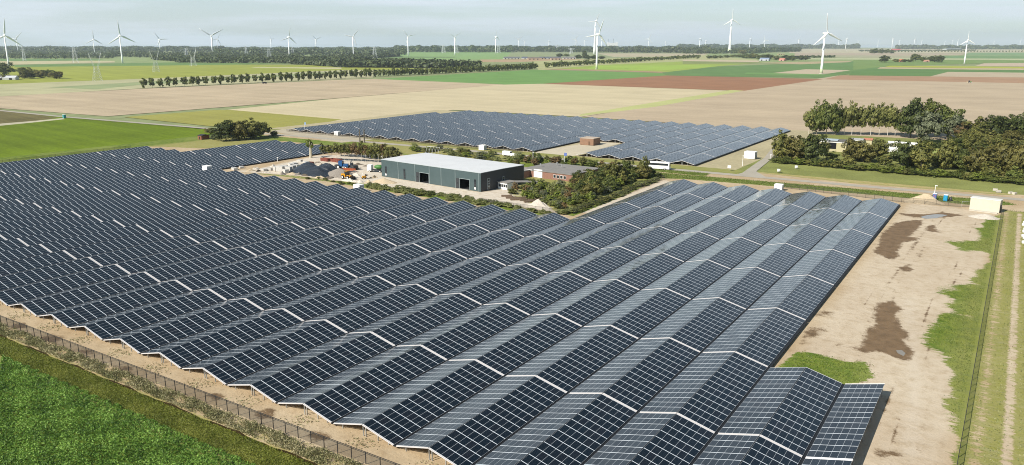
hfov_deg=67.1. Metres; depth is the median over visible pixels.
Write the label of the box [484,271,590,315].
solar table
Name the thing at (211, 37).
wind turbine
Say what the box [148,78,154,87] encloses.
avenue tree
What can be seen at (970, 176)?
hedge shrub
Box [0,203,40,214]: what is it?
solar table
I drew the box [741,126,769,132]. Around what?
solar table
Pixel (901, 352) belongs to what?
puddle
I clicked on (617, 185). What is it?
hedge shrub
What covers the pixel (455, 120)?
solar table
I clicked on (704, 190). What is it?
solar table
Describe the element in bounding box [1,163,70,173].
solar table
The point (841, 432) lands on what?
solar table
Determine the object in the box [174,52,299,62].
woodland
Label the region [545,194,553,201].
nursery shrub
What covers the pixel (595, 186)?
hedge shrub
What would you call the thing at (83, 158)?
solar table
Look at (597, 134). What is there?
solar table
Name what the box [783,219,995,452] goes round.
grass tufts
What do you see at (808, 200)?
solar table
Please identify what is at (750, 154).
transformer cabin
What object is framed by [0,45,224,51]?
woodland
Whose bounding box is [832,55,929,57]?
field
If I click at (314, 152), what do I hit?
solar table
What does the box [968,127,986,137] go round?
thicket shrub
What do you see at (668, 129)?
solar table
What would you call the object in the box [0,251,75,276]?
solar table
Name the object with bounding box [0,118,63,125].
track
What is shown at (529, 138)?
solar table
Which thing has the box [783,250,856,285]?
solar table
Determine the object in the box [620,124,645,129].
solar table
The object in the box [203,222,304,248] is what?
solar table
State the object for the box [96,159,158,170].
solar table
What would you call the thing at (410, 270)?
solar table
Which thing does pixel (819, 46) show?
woodland
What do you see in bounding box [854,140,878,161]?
tree
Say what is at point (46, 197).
solar table
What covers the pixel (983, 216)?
gravel heap
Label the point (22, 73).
hedge tree
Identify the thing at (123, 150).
solar table
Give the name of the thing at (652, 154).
solar table
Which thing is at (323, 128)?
solar table
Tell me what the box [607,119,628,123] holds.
solar table
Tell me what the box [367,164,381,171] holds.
truck
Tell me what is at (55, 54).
woodland
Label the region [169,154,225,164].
solar table
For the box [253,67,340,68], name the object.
field
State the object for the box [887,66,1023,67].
field
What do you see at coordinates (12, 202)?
solar table
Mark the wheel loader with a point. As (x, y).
(346, 174)
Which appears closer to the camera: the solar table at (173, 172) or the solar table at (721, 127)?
the solar table at (173, 172)
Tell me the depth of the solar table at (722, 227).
235.58 m
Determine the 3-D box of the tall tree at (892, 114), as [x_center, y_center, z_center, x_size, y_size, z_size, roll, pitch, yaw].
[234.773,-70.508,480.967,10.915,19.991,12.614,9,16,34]
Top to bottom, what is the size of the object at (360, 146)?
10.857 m
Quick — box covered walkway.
[514,180,537,183]
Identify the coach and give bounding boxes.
[649,161,670,169]
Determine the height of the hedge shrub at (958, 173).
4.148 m
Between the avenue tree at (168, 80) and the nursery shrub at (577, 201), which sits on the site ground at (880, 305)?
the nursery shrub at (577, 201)
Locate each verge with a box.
[737,134,1023,194]
[876,140,966,159]
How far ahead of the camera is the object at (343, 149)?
373.38 m
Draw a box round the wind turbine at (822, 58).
[814,13,841,73]
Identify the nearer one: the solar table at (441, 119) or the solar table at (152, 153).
the solar table at (152, 153)
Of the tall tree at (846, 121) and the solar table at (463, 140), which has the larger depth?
the tall tree at (846, 121)
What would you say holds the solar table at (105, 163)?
on the site ground at (880, 305)
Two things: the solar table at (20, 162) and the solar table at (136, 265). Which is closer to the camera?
the solar table at (136, 265)
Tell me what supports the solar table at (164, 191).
on the site ground at (880, 305)
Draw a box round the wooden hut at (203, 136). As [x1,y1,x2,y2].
[197,134,209,139]
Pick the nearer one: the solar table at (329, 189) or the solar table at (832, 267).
the solar table at (832, 267)
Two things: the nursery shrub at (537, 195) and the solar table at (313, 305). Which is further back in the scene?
the nursery shrub at (537, 195)
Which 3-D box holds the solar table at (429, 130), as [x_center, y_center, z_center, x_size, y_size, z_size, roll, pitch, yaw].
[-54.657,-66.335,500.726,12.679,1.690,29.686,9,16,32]
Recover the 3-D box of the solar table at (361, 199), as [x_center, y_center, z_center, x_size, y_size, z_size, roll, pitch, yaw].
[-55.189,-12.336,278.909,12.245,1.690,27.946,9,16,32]
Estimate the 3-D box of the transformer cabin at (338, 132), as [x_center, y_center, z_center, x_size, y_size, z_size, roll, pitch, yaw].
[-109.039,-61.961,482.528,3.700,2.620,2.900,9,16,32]
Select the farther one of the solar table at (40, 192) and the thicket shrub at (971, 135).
the thicket shrub at (971, 135)
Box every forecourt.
[273,128,371,142]
[536,140,620,155]
[763,149,790,159]
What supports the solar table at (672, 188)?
on the site ground at (880, 305)
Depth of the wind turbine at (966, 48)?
2242.58 m
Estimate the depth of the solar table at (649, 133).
480.54 m
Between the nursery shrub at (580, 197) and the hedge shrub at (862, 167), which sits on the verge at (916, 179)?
the hedge shrub at (862, 167)
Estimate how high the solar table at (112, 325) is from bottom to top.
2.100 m
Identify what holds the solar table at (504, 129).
on the field at (734, 159)
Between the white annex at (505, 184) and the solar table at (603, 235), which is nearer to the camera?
the solar table at (603, 235)
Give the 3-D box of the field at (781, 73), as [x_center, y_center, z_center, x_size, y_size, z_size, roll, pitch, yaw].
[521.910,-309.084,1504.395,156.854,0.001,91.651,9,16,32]
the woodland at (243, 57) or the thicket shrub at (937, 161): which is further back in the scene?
the woodland at (243, 57)
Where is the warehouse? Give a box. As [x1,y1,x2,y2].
[381,153,523,191]
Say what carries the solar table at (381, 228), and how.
on the site ground at (880, 305)
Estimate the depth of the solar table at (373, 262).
198.68 m
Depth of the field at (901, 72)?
1633.61 m
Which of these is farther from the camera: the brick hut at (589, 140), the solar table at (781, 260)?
the brick hut at (589, 140)
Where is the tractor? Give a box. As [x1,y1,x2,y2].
[334,160,348,167]
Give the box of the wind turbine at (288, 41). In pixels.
[283,30,293,53]
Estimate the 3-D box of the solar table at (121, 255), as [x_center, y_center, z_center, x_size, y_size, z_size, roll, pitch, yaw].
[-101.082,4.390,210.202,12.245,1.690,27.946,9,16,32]
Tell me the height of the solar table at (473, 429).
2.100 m
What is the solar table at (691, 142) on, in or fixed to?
on the field at (734, 159)
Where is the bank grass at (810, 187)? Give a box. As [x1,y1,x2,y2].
[653,168,1023,211]
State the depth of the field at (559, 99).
773.38 m
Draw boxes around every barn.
[0,76,18,79]
[503,57,519,58]
[527,57,539,59]
[550,57,560,59]
[759,58,769,60]
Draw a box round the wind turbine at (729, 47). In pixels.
[724,13,739,53]
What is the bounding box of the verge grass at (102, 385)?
[0,337,313,464]
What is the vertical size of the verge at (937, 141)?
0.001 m
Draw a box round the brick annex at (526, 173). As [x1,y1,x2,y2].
[524,167,529,177]
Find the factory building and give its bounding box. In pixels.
[607,39,617,45]
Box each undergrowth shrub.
[933,142,940,147]
[954,138,965,147]
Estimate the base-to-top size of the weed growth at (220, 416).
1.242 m
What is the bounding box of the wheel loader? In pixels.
[341,170,355,179]
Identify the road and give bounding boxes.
[0,110,1023,200]
[732,163,766,177]
[743,158,769,173]
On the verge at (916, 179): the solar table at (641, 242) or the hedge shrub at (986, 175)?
the hedge shrub at (986, 175)
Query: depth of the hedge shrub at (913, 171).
335.90 m
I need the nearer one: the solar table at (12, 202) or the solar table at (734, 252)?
the solar table at (734, 252)
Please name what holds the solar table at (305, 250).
on the site ground at (880, 305)
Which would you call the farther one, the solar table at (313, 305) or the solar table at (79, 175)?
the solar table at (79, 175)
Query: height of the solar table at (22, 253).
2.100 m
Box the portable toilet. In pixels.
[943,194,948,200]
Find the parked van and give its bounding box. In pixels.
[502,150,511,155]
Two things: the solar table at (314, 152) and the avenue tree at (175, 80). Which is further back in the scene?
the avenue tree at (175, 80)
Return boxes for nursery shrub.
[507,188,516,193]
[511,182,518,189]
[520,190,528,196]
[526,193,535,198]
[533,192,543,198]
[540,189,547,197]
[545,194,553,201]
[546,184,553,193]
[553,183,563,190]
[553,190,562,196]
[556,179,565,185]
[564,191,572,196]
[566,198,576,204]
[574,197,581,203]
[575,194,586,200]
[585,191,595,199]
[604,186,612,192]
[614,177,624,185]
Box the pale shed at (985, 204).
[969,196,1002,213]
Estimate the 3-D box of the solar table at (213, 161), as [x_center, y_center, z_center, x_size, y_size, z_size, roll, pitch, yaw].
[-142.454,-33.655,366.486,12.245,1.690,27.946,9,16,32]
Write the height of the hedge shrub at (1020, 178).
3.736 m
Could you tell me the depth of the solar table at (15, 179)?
315.76 m
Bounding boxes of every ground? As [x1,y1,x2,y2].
[0,47,1023,128]
[0,129,1023,464]
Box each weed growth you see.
[0,304,436,464]
[0,321,361,464]
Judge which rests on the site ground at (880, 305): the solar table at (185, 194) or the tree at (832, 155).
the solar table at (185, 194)
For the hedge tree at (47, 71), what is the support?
on the field at (78, 73)
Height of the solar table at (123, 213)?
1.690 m
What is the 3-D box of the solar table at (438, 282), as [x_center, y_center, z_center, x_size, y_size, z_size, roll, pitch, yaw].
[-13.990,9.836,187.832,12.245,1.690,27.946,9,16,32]
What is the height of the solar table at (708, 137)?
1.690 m
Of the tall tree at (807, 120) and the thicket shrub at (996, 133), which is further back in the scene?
the tall tree at (807, 120)
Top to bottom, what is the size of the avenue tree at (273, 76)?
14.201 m
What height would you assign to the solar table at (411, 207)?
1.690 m
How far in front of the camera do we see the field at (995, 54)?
4422.38 m
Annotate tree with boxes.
[0,62,16,75]
[19,67,31,78]
[26,67,37,77]
[34,70,46,77]
[44,69,54,76]
[48,71,62,78]
[139,78,147,87]
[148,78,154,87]
[156,78,163,86]
[164,76,172,85]
[173,77,177,84]
[180,76,187,83]
[188,76,195,85]
[195,76,201,84]
[201,76,208,83]
[203,128,213,133]
[210,120,236,140]
[211,76,216,82]
[216,75,224,83]
[228,121,247,139]
[231,73,237,82]
[238,74,244,82]
[242,118,266,137]
[245,73,249,81]
[250,122,271,135]
[252,75,257,80]
[258,72,264,81]
[264,73,269,79]
[270,73,275,81]
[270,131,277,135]
[278,72,283,80]
[283,72,289,80]
[295,72,299,80]
[300,71,306,79]
[305,139,313,157]
[306,70,311,79]
[312,71,318,79]
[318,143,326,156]
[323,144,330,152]
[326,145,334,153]
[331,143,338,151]
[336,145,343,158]
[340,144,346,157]
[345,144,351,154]
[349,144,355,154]
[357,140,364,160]
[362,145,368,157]
[363,68,368,76]
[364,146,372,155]
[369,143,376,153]
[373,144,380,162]
[377,143,387,158]
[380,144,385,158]
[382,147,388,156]
[383,146,395,157]
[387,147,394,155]
[391,148,402,156]
[512,159,520,163]
[535,153,543,164]
[548,156,561,162]
[571,158,578,164]
[578,156,586,165]
[581,55,591,59]
[584,159,599,165]
[595,163,605,168]
[600,160,625,176]
[624,160,633,170]
[639,155,649,168]
[739,53,751,57]
[756,54,767,58]
[771,129,791,157]
[772,55,781,59]
[781,55,793,59]
[784,135,807,158]
[799,134,830,160]
[803,108,816,133]
[807,99,825,133]
[815,99,839,133]
[819,141,830,156]
[824,151,839,160]
[829,98,844,133]
[841,137,858,160]
[841,155,856,164]
[842,106,853,133]
[844,100,863,134]
[854,105,870,128]
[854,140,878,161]
[865,103,881,134]
[869,48,879,52]
[871,102,888,131]
[872,138,893,159]
[876,155,892,164]
[879,55,891,61]
[882,103,899,134]
[890,140,916,169]
[891,109,901,131]
[894,97,925,136]
[909,137,936,170]
[910,53,921,59]
[913,111,945,141]
[920,98,947,134]
[929,55,936,61]
[935,55,945,61]
[935,104,967,139]
[936,135,960,169]
[944,115,971,138]
[953,122,968,133]
[953,150,971,169]
[958,116,989,133]
[962,145,1000,172]
[978,161,1003,175]
[982,114,1010,134]
[985,140,1018,175]
[997,114,1022,133]
[1002,166,1023,177]
[1003,144,1023,177]
[1009,112,1023,132]
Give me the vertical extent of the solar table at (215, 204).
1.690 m
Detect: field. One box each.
[0,59,101,60]
[0,61,114,64]
[0,65,424,83]
[0,70,372,95]
[0,79,502,115]
[0,109,55,123]
[0,115,211,157]
[1,53,966,62]
[13,62,274,66]
[52,71,339,88]
[128,110,340,127]
[230,84,727,121]
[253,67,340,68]
[272,110,822,169]
[383,70,665,84]
[384,56,454,57]
[398,52,510,59]
[471,51,708,58]
[481,59,580,61]
[534,55,756,69]
[547,75,820,90]
[550,69,662,72]
[558,61,761,71]
[580,90,739,115]
[585,76,1023,139]
[587,65,715,69]
[598,53,705,56]
[663,61,879,77]
[683,60,758,61]
[683,61,759,63]
[745,72,822,74]
[769,61,850,63]
[773,58,1023,59]
[777,69,848,73]
[789,49,1023,52]
[795,53,966,55]
[827,75,1023,82]
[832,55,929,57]
[849,69,1023,75]
[853,60,1023,69]
[878,67,1023,69]
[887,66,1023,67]
[934,72,1023,76]
[944,56,1023,58]
[966,53,1023,55]
[976,63,1023,65]
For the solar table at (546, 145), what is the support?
on the field at (734, 159)
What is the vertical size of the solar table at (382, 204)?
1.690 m
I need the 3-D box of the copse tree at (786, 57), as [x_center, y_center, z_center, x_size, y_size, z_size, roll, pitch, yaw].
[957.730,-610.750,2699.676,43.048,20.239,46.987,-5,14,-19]
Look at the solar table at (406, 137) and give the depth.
466.09 m
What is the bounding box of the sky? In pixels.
[0,0,1023,44]
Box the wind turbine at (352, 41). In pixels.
[346,32,356,53]
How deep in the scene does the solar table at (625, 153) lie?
393.80 m
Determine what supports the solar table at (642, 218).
on the site ground at (880, 305)
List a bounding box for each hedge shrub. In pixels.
[571,170,582,178]
[574,180,582,190]
[576,173,584,179]
[580,184,592,192]
[583,176,593,183]
[584,171,594,178]
[592,179,602,193]
[594,171,604,178]
[595,182,605,194]
[604,170,615,179]
[605,176,617,184]
[605,181,620,190]
[619,171,626,181]
[622,163,632,172]
[624,176,632,184]
[628,169,636,181]
[631,166,640,177]
[635,166,651,178]
[768,156,781,161]
[775,158,785,163]
[786,159,796,163]
[794,157,803,163]
[810,158,818,164]
[818,159,830,165]
[830,160,840,166]
[838,160,849,168]
[846,164,857,169]
[851,166,863,170]
[856,163,868,169]
[867,163,878,170]
[878,166,894,172]
[890,164,901,172]
[894,166,909,172]
[902,168,912,173]
[908,168,917,174]
[916,171,928,175]
[926,169,941,176]
[932,168,949,176]
[939,171,952,177]
[954,169,967,177]
[961,173,971,179]
[967,173,979,179]
[970,172,983,180]
[983,172,993,180]
[987,174,999,181]
[999,177,1010,182]
[1010,176,1022,183]
[1014,175,1023,183]
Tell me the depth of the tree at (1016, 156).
326.36 m
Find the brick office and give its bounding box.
[524,162,598,181]
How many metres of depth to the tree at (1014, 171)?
316.77 m
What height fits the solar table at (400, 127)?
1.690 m
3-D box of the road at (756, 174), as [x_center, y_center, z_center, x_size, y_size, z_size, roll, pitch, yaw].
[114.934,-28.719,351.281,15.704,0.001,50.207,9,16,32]
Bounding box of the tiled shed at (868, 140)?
[864,138,873,144]
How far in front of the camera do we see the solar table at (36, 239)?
227.23 m
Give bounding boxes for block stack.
[276,166,283,171]
[284,166,292,171]
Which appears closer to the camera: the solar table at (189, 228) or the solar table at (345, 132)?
the solar table at (189, 228)
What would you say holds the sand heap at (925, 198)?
on the site ground at (880, 305)
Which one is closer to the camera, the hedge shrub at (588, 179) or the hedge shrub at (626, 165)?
the hedge shrub at (588, 179)
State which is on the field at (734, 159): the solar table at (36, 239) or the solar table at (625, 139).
the solar table at (625, 139)
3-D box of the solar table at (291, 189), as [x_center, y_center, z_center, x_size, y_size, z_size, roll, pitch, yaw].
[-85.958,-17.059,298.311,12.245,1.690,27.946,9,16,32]
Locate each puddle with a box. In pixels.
[896,350,904,355]
[922,214,945,218]
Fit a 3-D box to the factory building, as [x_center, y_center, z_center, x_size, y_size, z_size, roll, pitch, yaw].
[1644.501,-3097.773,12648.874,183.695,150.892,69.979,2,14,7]
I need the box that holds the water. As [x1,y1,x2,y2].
[0,45,1008,47]
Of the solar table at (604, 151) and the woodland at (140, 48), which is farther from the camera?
the woodland at (140, 48)
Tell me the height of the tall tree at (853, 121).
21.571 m
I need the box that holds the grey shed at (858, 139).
[852,138,864,142]
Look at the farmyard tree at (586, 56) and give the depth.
2932.41 m
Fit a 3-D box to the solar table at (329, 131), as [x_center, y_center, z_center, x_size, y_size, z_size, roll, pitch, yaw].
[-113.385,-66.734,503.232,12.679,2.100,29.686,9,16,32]
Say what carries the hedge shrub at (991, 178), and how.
on the verge at (916, 179)
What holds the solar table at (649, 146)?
on the field at (734, 159)
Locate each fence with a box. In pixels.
[0,315,399,464]
[291,129,520,151]
[573,174,664,212]
[784,183,901,201]
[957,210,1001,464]
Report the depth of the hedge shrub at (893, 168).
340.51 m
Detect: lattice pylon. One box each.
[69,47,78,62]
[88,52,102,80]
[149,49,159,71]
[185,47,197,65]
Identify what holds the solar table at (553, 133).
on the field at (734, 159)
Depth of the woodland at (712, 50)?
4880.05 m
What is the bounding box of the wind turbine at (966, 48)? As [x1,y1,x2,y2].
[962,35,974,63]
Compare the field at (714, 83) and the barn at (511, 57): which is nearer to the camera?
the field at (714, 83)
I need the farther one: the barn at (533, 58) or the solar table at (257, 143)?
the barn at (533, 58)
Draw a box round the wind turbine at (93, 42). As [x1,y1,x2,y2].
[85,31,101,51]
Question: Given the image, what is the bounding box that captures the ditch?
[0,334,317,464]
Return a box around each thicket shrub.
[931,153,944,166]
[954,130,970,138]
[962,131,984,147]
[962,134,987,146]
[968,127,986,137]
[980,129,994,135]
[983,130,1002,137]
[988,136,1002,146]
[1000,138,1018,148]
[1003,130,1023,140]
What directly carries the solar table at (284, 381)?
on the site ground at (880, 305)
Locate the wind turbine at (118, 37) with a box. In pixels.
[109,20,135,62]
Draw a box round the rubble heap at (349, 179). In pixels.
[341,178,356,181]
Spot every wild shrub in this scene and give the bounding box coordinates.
[412,147,420,151]
[446,151,455,155]
[462,152,470,156]
[475,154,485,159]
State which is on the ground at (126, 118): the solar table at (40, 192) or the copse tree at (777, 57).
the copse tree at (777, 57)
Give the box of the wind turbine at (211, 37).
[199,28,222,50]
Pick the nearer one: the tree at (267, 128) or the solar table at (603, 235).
the solar table at (603, 235)
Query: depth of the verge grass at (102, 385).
120.13 m
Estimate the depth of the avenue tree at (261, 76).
1161.52 m
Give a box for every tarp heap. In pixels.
[289,162,329,176]
[318,163,336,170]
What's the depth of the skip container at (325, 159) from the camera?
375.50 m
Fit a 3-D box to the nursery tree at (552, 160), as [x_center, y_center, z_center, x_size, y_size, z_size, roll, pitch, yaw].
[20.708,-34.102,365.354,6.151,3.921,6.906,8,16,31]
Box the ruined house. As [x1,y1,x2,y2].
[886,141,916,151]
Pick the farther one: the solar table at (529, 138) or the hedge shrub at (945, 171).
the solar table at (529, 138)
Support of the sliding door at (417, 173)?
in the warehouse
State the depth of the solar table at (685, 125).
529.01 m
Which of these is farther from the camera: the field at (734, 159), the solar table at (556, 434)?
the field at (734, 159)
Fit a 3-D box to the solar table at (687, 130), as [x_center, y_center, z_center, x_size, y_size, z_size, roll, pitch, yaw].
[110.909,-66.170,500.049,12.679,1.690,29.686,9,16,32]
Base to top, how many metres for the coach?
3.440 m
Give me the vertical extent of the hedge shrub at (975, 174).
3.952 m
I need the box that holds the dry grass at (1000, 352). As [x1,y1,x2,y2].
[966,213,1023,464]
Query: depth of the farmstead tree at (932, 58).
2489.34 m
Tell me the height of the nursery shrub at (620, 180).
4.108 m
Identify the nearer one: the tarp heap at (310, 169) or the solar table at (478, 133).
the tarp heap at (310, 169)
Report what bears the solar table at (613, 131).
on the field at (734, 159)
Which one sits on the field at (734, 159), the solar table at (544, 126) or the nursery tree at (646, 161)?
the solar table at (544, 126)
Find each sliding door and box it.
[416,172,418,181]
[456,178,458,187]
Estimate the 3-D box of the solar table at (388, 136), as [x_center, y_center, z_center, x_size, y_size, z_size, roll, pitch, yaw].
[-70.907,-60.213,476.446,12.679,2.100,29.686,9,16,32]
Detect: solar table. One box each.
[0,158,42,166]
[0,160,56,170]
[0,173,19,178]
[0,176,34,183]
[0,178,49,189]
[0,181,65,194]
[0,184,83,199]
[0,199,21,207]
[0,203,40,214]
[0,207,59,222]
[0,211,79,231]
[0,215,100,239]
[0,238,26,251]
[0,244,50,262]
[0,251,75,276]
[0,257,101,290]
[0,264,128,305]
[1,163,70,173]
[8,272,158,316]
[15,165,84,176]
[16,187,100,203]
[17,220,123,245]
[30,167,100,178]
[34,190,118,207]
[37,280,190,327]
[39,152,100,160]
[40,225,146,251]
[44,169,115,181]
[52,154,114,163]
[53,194,138,211]
[60,172,132,184]
[62,230,172,258]
[66,155,128,165]
[69,289,225,340]
[72,197,159,216]
[77,174,149,187]
[80,235,197,266]
[82,157,143,167]
[92,201,180,221]
[94,177,166,191]
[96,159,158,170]
[98,146,151,154]
[103,299,262,353]
[107,241,226,273]
[110,148,164,155]
[111,161,174,172]
[112,180,185,194]
[114,205,202,226]
[124,149,179,157]
[128,164,190,175]
[131,183,204,198]
[133,247,255,281]
[136,209,225,231]
[139,151,194,159]
[141,309,302,368]
[144,166,201,177]
[151,186,226,202]
[154,153,209,162]
[161,213,250,236]
[162,168,225,180]
[163,254,286,290]
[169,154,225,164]
[172,189,246,206]
[179,170,244,183]
[182,217,275,242]
[182,320,346,385]
[185,156,241,166]
[191,145,239,153]
[193,192,269,210]
[194,261,320,299]
[198,173,262,186]
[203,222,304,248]
[205,147,255,155]
[210,158,260,168]
[216,195,291,214]
[217,176,282,189]
[220,148,269,157]
[227,332,394,403]
[229,268,356,310]
[230,227,332,255]
[236,140,280,147]
[236,150,286,159]
[238,178,303,193]
[240,199,316,219]
[251,141,295,148]
[253,152,305,162]
[257,203,341,223]
[258,232,362,262]
[261,181,325,196]
[266,143,305,150]
[267,276,395,321]
[278,345,445,423]
[282,145,320,152]
[282,184,347,200]
[282,207,367,228]
[289,124,330,130]
[292,238,394,269]
[298,148,326,155]
[303,125,344,132]
[306,187,371,204]
[307,284,436,333]
[309,211,394,234]
[316,127,358,133]
[319,190,396,208]
[323,244,430,277]
[327,121,361,125]
[328,128,372,134]
[333,360,504,446]
[338,215,424,239]
[340,122,374,126]
[344,129,386,135]
[344,193,420,212]
[350,293,480,346]
[354,123,388,128]
[359,250,465,285]
[361,130,400,137]
[367,219,456,245]
[368,124,401,129]
[371,197,448,216]
[372,119,402,123]
[376,131,418,138]
[383,125,416,130]
[386,119,415,124]
[389,132,433,140]
[396,376,566,464]
[398,257,504,294]
[398,303,528,360]
[399,126,430,131]
[399,224,488,251]
[400,120,428,125]
[400,201,476,221]
[407,133,448,141]
[414,121,443,126]
[414,127,445,132]
[426,117,453,121]
[426,135,467,142]
[428,122,457,127]
[428,204,506,226]
[429,128,462,134]
[433,229,523,258]
[440,118,467,122]
[440,264,546,304]
[441,136,483,144]
[443,123,473,128]
[444,129,478,135]
[449,314,581,375]
[454,119,482,123]
[458,124,488,129]
[458,208,536,231]
[461,137,502,145]
[462,130,494,136]
[469,120,496,124]
[469,235,559,265]
[474,125,504,131]
[475,393,637,464]
[477,139,520,147]
[479,131,510,138]
[484,121,511,125]
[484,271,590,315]
[489,126,519,132]
[491,213,568,236]
[494,140,540,149]
[496,133,529,139]
[499,122,526,127]
[505,127,535,133]
[507,326,638,393]
[508,117,534,122]
[508,241,598,273]
[513,142,560,150]
[514,134,546,141]
[515,123,542,128]
[522,118,549,123]
[523,128,552,135]
[526,217,603,242]
[531,124,557,129]
[533,135,565,142]
[533,280,639,326]
[537,119,564,124]
[541,130,570,136]
[547,125,574,130]
[550,247,640,281]
[551,137,579,144]
[553,120,579,125]
[559,131,588,137]
[562,222,640,248]
[563,126,591,131]
[569,121,595,126]
[570,338,700,412]
[573,202,640,223]
[575,117,596,121]
[576,132,606,137]
[576,146,620,156]
[582,127,609,133]
[584,288,690,339]
[584,413,716,464]
[585,122,612,127]
[591,118,612,122]
[595,253,683,289]
[598,148,643,158]
[600,133,624,140]
[601,128,627,134]
[601,227,678,254]
[602,123,628,128]
[605,141,642,149]
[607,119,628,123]
[607,206,674,228]
[608,134,644,142]
[612,190,671,208]
[619,129,644,135]
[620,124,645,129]
[621,150,666,159]
[623,120,644,125]
[625,142,665,151]
[630,136,663,143]
[633,125,662,131]
[634,130,662,137]
[640,121,661,126]
[640,352,769,433]
[641,298,746,352]
[642,260,730,299]
[643,210,709,233]
[643,232,718,261]
[644,179,696,195]
[644,193,702,212]
[646,144,686,152]
[648,137,684,145]
[648,152,690,161]
[650,131,682,138]
[652,126,680,132]
[656,121,678,127]
[667,132,701,139]
[667,138,705,146]
[669,122,695,128]
[671,127,698,133]
[671,145,709,154]
[671,153,715,164]
[675,182,726,198]
[676,197,736,216]
[681,215,747,239]
[686,128,716,134]
[686,237,761,269]
[687,123,713,129]
[689,134,722,141]
[691,140,727,148]
[693,267,781,309]
[693,434,804,464]
[694,147,733,157]
[703,308,807,367]
[705,185,758,202]
[706,124,731,130]
[707,129,736,136]
[711,135,742,142]
[712,200,771,221]
[713,141,749,150]
[718,367,844,457]
[721,125,750,131]
[721,219,787,245]
[724,130,756,137]
[731,136,765,144]
[733,243,807,276]
[740,188,791,206]
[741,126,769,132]
[746,132,777,138]
[748,275,835,320]
[751,204,808,225]
[761,127,790,133]
[765,224,829,251]
[774,191,826,209]
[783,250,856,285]
[790,208,846,230]
[802,458,852,464]
[806,383,884,464]
[809,229,874,258]
[811,195,861,214]
[831,212,888,236]
[848,198,899,218]
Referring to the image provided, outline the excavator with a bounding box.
[349,160,358,169]
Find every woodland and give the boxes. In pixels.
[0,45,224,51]
[0,50,113,58]
[108,49,160,56]
[150,51,221,60]
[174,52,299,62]
[211,46,406,54]
[288,51,399,63]
[297,57,481,67]
[393,44,514,51]
[512,45,710,52]
[677,43,860,48]
[681,47,794,53]
[741,46,801,51]
[800,55,834,57]
[859,49,975,51]
[895,44,923,48]
[921,44,1023,48]
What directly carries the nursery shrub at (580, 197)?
on the site ground at (880, 305)
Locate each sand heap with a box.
[371,178,396,183]
[904,194,943,204]
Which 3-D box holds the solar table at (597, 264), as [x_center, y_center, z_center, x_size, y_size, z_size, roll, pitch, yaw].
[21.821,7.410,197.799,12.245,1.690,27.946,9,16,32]
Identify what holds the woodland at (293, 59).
on the field at (132, 59)
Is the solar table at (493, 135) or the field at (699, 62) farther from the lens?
the field at (699, 62)
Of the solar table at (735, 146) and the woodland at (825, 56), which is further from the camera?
the woodland at (825, 56)
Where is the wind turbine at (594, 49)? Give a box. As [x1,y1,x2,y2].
[589,13,599,53]
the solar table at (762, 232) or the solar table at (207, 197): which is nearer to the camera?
the solar table at (762, 232)
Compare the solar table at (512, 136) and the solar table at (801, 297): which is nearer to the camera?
the solar table at (801, 297)
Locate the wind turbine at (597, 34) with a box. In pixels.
[587,20,607,68]
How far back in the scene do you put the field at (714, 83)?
1160.21 m
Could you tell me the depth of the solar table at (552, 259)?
202.41 m
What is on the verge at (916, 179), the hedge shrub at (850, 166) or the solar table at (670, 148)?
the hedge shrub at (850, 166)
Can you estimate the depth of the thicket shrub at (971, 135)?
415.81 m
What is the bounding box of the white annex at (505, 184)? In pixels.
[497,179,516,189]
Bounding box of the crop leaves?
[0,354,254,464]
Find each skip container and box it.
[320,157,329,161]
[330,158,341,162]
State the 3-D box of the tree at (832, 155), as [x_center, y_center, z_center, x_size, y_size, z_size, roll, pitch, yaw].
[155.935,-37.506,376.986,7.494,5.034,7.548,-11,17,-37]
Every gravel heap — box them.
[328,168,352,177]
[524,199,551,209]
[969,214,1000,219]
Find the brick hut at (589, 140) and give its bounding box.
[580,136,600,145]
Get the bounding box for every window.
[487,178,489,189]
[649,163,667,165]
[828,142,835,148]
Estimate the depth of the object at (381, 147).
366.70 m
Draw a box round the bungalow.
[819,138,854,151]
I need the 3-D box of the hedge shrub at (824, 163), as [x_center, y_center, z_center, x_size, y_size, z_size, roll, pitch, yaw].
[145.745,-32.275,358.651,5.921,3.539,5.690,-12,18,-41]
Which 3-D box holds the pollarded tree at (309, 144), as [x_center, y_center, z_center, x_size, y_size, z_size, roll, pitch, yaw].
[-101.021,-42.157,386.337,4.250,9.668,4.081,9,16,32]
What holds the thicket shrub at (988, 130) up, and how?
on the verge at (937, 141)
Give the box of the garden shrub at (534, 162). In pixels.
[529,158,538,164]
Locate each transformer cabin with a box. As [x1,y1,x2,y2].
[202,165,211,169]
[334,131,340,135]
[353,183,363,187]
[478,144,486,149]
[744,151,757,158]
[774,183,783,189]
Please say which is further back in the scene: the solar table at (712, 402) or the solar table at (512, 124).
the solar table at (512, 124)
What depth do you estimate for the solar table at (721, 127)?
516.07 m
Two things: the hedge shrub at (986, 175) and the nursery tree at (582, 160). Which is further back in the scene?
the nursery tree at (582, 160)
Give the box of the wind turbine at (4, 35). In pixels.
[0,18,21,64]
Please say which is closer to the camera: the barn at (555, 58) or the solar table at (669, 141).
the solar table at (669, 141)

